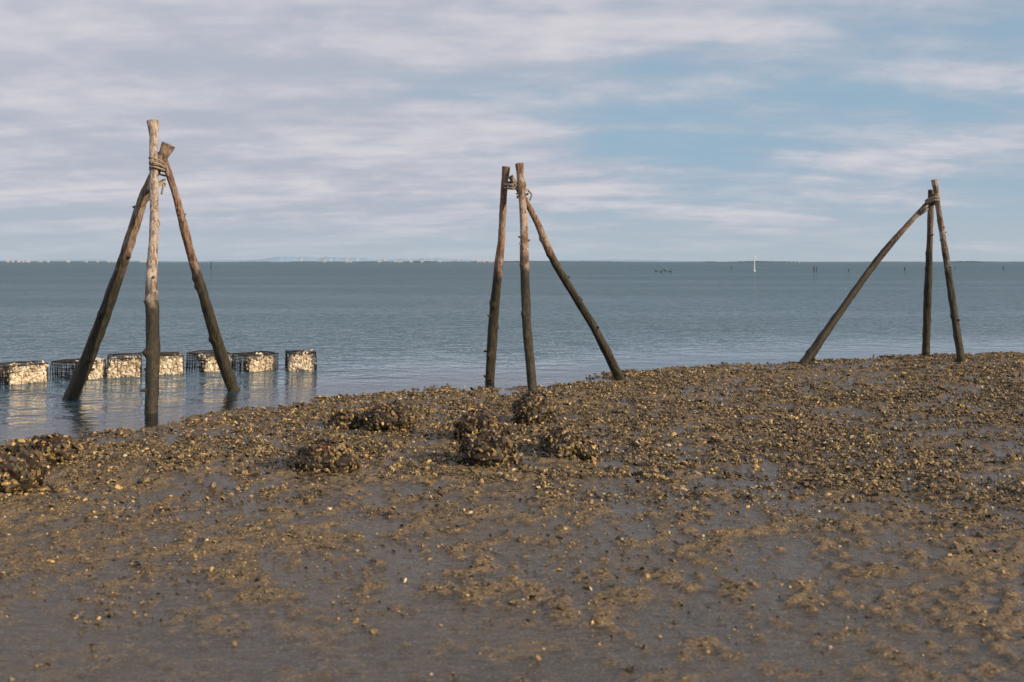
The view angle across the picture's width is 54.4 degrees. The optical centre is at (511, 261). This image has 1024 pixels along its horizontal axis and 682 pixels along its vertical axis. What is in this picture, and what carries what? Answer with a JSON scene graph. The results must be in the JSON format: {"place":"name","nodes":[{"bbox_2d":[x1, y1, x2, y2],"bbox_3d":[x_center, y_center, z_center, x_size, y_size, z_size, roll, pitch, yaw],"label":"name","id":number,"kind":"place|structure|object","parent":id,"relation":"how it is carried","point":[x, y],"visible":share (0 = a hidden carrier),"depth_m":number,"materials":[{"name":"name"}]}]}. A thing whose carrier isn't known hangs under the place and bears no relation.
{"place":"outdoors","nodes":[
{"label":"outdoors","id":0,"kind":"place"},
{"bbox_2d":[0,261,110,261],"bbox_3d":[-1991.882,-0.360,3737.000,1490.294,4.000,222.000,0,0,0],"label":"shore","id":1,"kind":"structure","parent":0,"point":[62,261],"depth_m":3690.80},
{"bbox_2d":[0,259,202,261],"bbox_3d":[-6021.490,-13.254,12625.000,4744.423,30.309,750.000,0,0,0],"label":"distant hills","id":2,"kind":"structure","parent":0,"point":[61,260],"depth_m":12396.31,"materials":[{"name":"grey"}]},
{"bbox_2d":[203,256,478,261],"bbox_3d":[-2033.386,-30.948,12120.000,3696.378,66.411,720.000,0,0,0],"label":"distant hills","id":3,"kind":"structure","parent":0,"point":[293,259],"depth_m":11890.19,"materials":[{"name":"grey"}]},
{"bbox_2d":[301,257,479,261],"bbox_3d":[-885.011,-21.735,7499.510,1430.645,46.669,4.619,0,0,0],"label":"distant buildings","id":4,"kind":"structure","parent":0,"point":[385,259],"depth_m":7498.20,"materials":[{"name":"white paint"}]},
{"bbox_2d":[6,260,800,261],"bbox_3d":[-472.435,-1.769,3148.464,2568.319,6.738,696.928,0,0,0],"label":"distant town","id":5,"kind":"object","parent":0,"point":[322,261],"visible":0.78,"depth_m":3388.88},
{"bbox_2d":[295,261,614,261],"bbox_3d":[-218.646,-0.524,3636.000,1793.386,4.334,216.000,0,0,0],"label":"shore","id":6,"kind":"structure","parent":0,"point":[471,261],"depth_m":3584.56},
{"bbox_2d":[0,342,1023,681],"bbox_3d":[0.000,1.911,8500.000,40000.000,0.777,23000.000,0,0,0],"label":"muddy beach ground","id":7,"kind":"structure","parent":0,"point":[418,642],"depth_m":5.19,"materials":[{"name":"brown soil"}]},
{"bbox_2d":[0,439,58,496],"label":"oyster clump","id":8,"kind":"object","parent":7,"relation":"on","point":[24,467],"visible":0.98,"depth_m":6.79,"materials":[{"name":"brown stone"}]},
{"bbox_2d":[29,433,87,467],"bbox_3d":[-3.613,1.494,7.834,0.520,0.299,0.439,0,0,0],"label":"oyster clump","id":9,"kind":"object","parent":7,"relation":"on","point":[55,447],"visible":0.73,"depth_m":7.75,"materials":[{"name":"brown stone"}]},
{"bbox_2d":[55,119,243,420],"bbox_3d":[-4.398,0.184,11.631,1.830,3.620,2.171,0,0,13],"label":"wooden pole tripod","id":10,"kind":"object","parent":7,"relation":"on","point":[158,165],"visible":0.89,"depth_m":11.46,"materials":[{"name":"wood"}]},
{"bbox_2d":[284,436,358,476],"bbox_3d":[-1.433,1.485,7.557,0.595,0.326,0.513,0,0,0],"label":"oyster clump","id":11,"kind":"object","parent":7,"relation":"on","point":[331,455],"visible":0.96,"depth_m":7.42,"materials":[{"name":"brown stone"}]},
{"bbox_2d":[324,407,363,429],"bbox_3d":[-1.600,1.512,9.454,0.373,0.255,0.299,0,0,-13],"label":"oyster clump","id":12,"kind":"object","parent":7,"relation":"on","point":[342,418],"visible":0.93,"depth_m":9.38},
{"bbox_2d":[359,410,368,424],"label":"oyster clump","id":13,"kind":"object","parent":7,"relation":"on","point":[361,414],"visible":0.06,"depth_m":9.61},
{"bbox_2d":[355,400,418,433],"bbox_3d":[-1.169,1.475,9.367,0.596,0.324,0.541,0,0,0],"label":"oyster clump","id":14,"kind":"object","parent":7,"relation":"on","point":[387,416],"visible":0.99,"depth_m":9.21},
{"bbox_2d":[449,404,509,441],"bbox_3d":[-0.294,1.451,8.756,0.524,0.398,0.485,0,0,-16],"label":"oyster clump","id":15,"kind":"object","parent":7,"relation":"on","point":[471,423],"visible":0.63,"depth_m":8.63,"materials":[{"name":"brown stone"}]},
{"bbox_2d":[452,424,524,471],"bbox_3d":[-0.183,1.462,7.649,0.571,0.392,0.470,0,0,0],"label":"oyster clump","id":16,"kind":"object","parent":7,"relation":"on","point":[486,447],"visible":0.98,"depth_m":7.55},
{"bbox_2d":[0,351,1023,681],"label":"oyster shell litter","id":17,"kind":"object","parent":7,"relation":"on","point":[178,451],"visible":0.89,"depth_m":8.35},
{"bbox_2d":[507,391,561,424],"bbox_3d":[0.212,1.463,9.712,0.513,0.399,0.450,0,0,-29],"label":"oyster clump","id":18,"kind":"object","parent":7,"relation":"on","point":[529,407],"visible":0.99,"depth_m":9.59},
{"bbox_2d":[483,163,625,393],"bbox_3d":[0.759,0.364,12.680,2.136,3.240,1.639,0,0,-7],"label":"wooden pole tripod","id":19,"kind":"object","parent":7,"relation":"on","point":[519,185],"visible":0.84,"depth_m":12.88,"materials":[{"name":"wood"}]},
{"bbox_2d":[528,424,599,460],"bbox_3d":[0.425,1.482,8.083,0.588,0.326,0.504,0,0,0],"label":"oyster clump","id":20,"kind":"object","parent":7,"relation":"on","point":[559,441],"visible":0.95,"depth_m":7.95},
{"bbox_2d":[798,179,965,364],"bbox_3d":[5.587,0.332,15.806,2.877,3.281,1.330,0,0,0],"label":"wooden pole tripod","id":21,"kind":"object","parent":7,"relation":"on","point":[931,201],"visible":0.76,"depth_m":15.66,"materials":[{"name":"wood"}]},
{"bbox_2d":[0,262,1023,438],"bbox_3d":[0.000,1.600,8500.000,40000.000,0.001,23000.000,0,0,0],"label":"sea water","id":22,"kind":"structure","parent":0,"point":[348,320],"depth_m":28.52,"materials":[{"name":"blue liquid"}]},
{"bbox_2d":[0,361,48,384],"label":"oyster cage","id":23,"kind":"object","parent":22,"relation":"in","point":[15,373],"visible":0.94,"depth_m":13.09,"materials":[{"name":"stone"}]},
{"bbox_2d":[50,357,105,378],"bbox_3d":[-5.988,1.518,13.782,0.681,0.416,0.463,0,0,33],"label":"oyster cage","id":24,"kind":"object","parent":22,"relation":"in","point":[99,366],"visible":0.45,"depth_m":13.68,"materials":[{"name":"stone"}]},
{"bbox_2d":[106,352,141,377],"bbox_3d":[-5.476,1.522,14.066,0.472,0.432,0.685,0,0,-21],"label":"oyster cage","id":25,"kind":"object","parent":22,"relation":"in","point":[124,366],"visible":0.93,"depth_m":13.79,"materials":[{"name":"stone"}]},
{"bbox_2d":[159,352,183,374],"bbox_3d":[-4.988,1.520,14.448,0.405,0.416,0.691,0,0,-22],"label":"oyster cage","id":26,"kind":"object","parent":22,"relation":"in","point":[171,362],"visible":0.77,"depth_m":14.19,"materials":[{"name":"stone"}]},
{"bbox_2d":[186,350,233,371],"bbox_3d":[-4.478,1.528,14.740,0.511,0.415,0.520,0,0,38],"label":"oyster cage","id":27,"kind":"object","parent":22,"relation":"in","point":[209,362],"visible":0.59,"depth_m":14.56,"materials":[{"name":"stone"}]},
{"bbox_2d":[231,351,277,371],"bbox_3d":[-3.793,1.529,14.731,0.458,0.400,0.544,0,0,42],"label":"oyster cage","id":28,"kind":"object","parent":22,"relation":"in","point":[260,361],"visible":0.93,"depth_m":14.60,"materials":[{"name":"stone"}]},
{"bbox_2d":[285,349,316,370],"bbox_3d":[-3.159,1.519,14.904,0.465,0.414,0.534,0,0,-14],"label":"oyster cage","id":29,"kind":"object","parent":22,"relation":"in","point":[300,359],"visible":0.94,"depth_m":14.69,"materials":[{"name":"stone"}]},
{"bbox_2d":[0,0,1023,261],"label":"sky","id":30,"kind":"structure","parent":0,"point":[679,130],"materials":[{"name":"blue"}]},
{"bbox_2d":[558,259,705,261],"bbox_3d":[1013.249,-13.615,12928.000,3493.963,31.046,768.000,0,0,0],"label":"distant hills","id":31,"kind":"structure","parent":0,"point":[617,260],"depth_m":12696.22,"materials":[{"name":"grey"}]},
{"bbox_2d":[706,261,790,261],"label":"shore","id":32,"kind":"structure","parent":0,"point":[755,261],"depth_m":2985.54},
{"bbox_2d":[950,261,983,261],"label":"shore","id":33,"kind":"structure","parent":0,"point":[966,261],"depth_m":2583.38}
]}

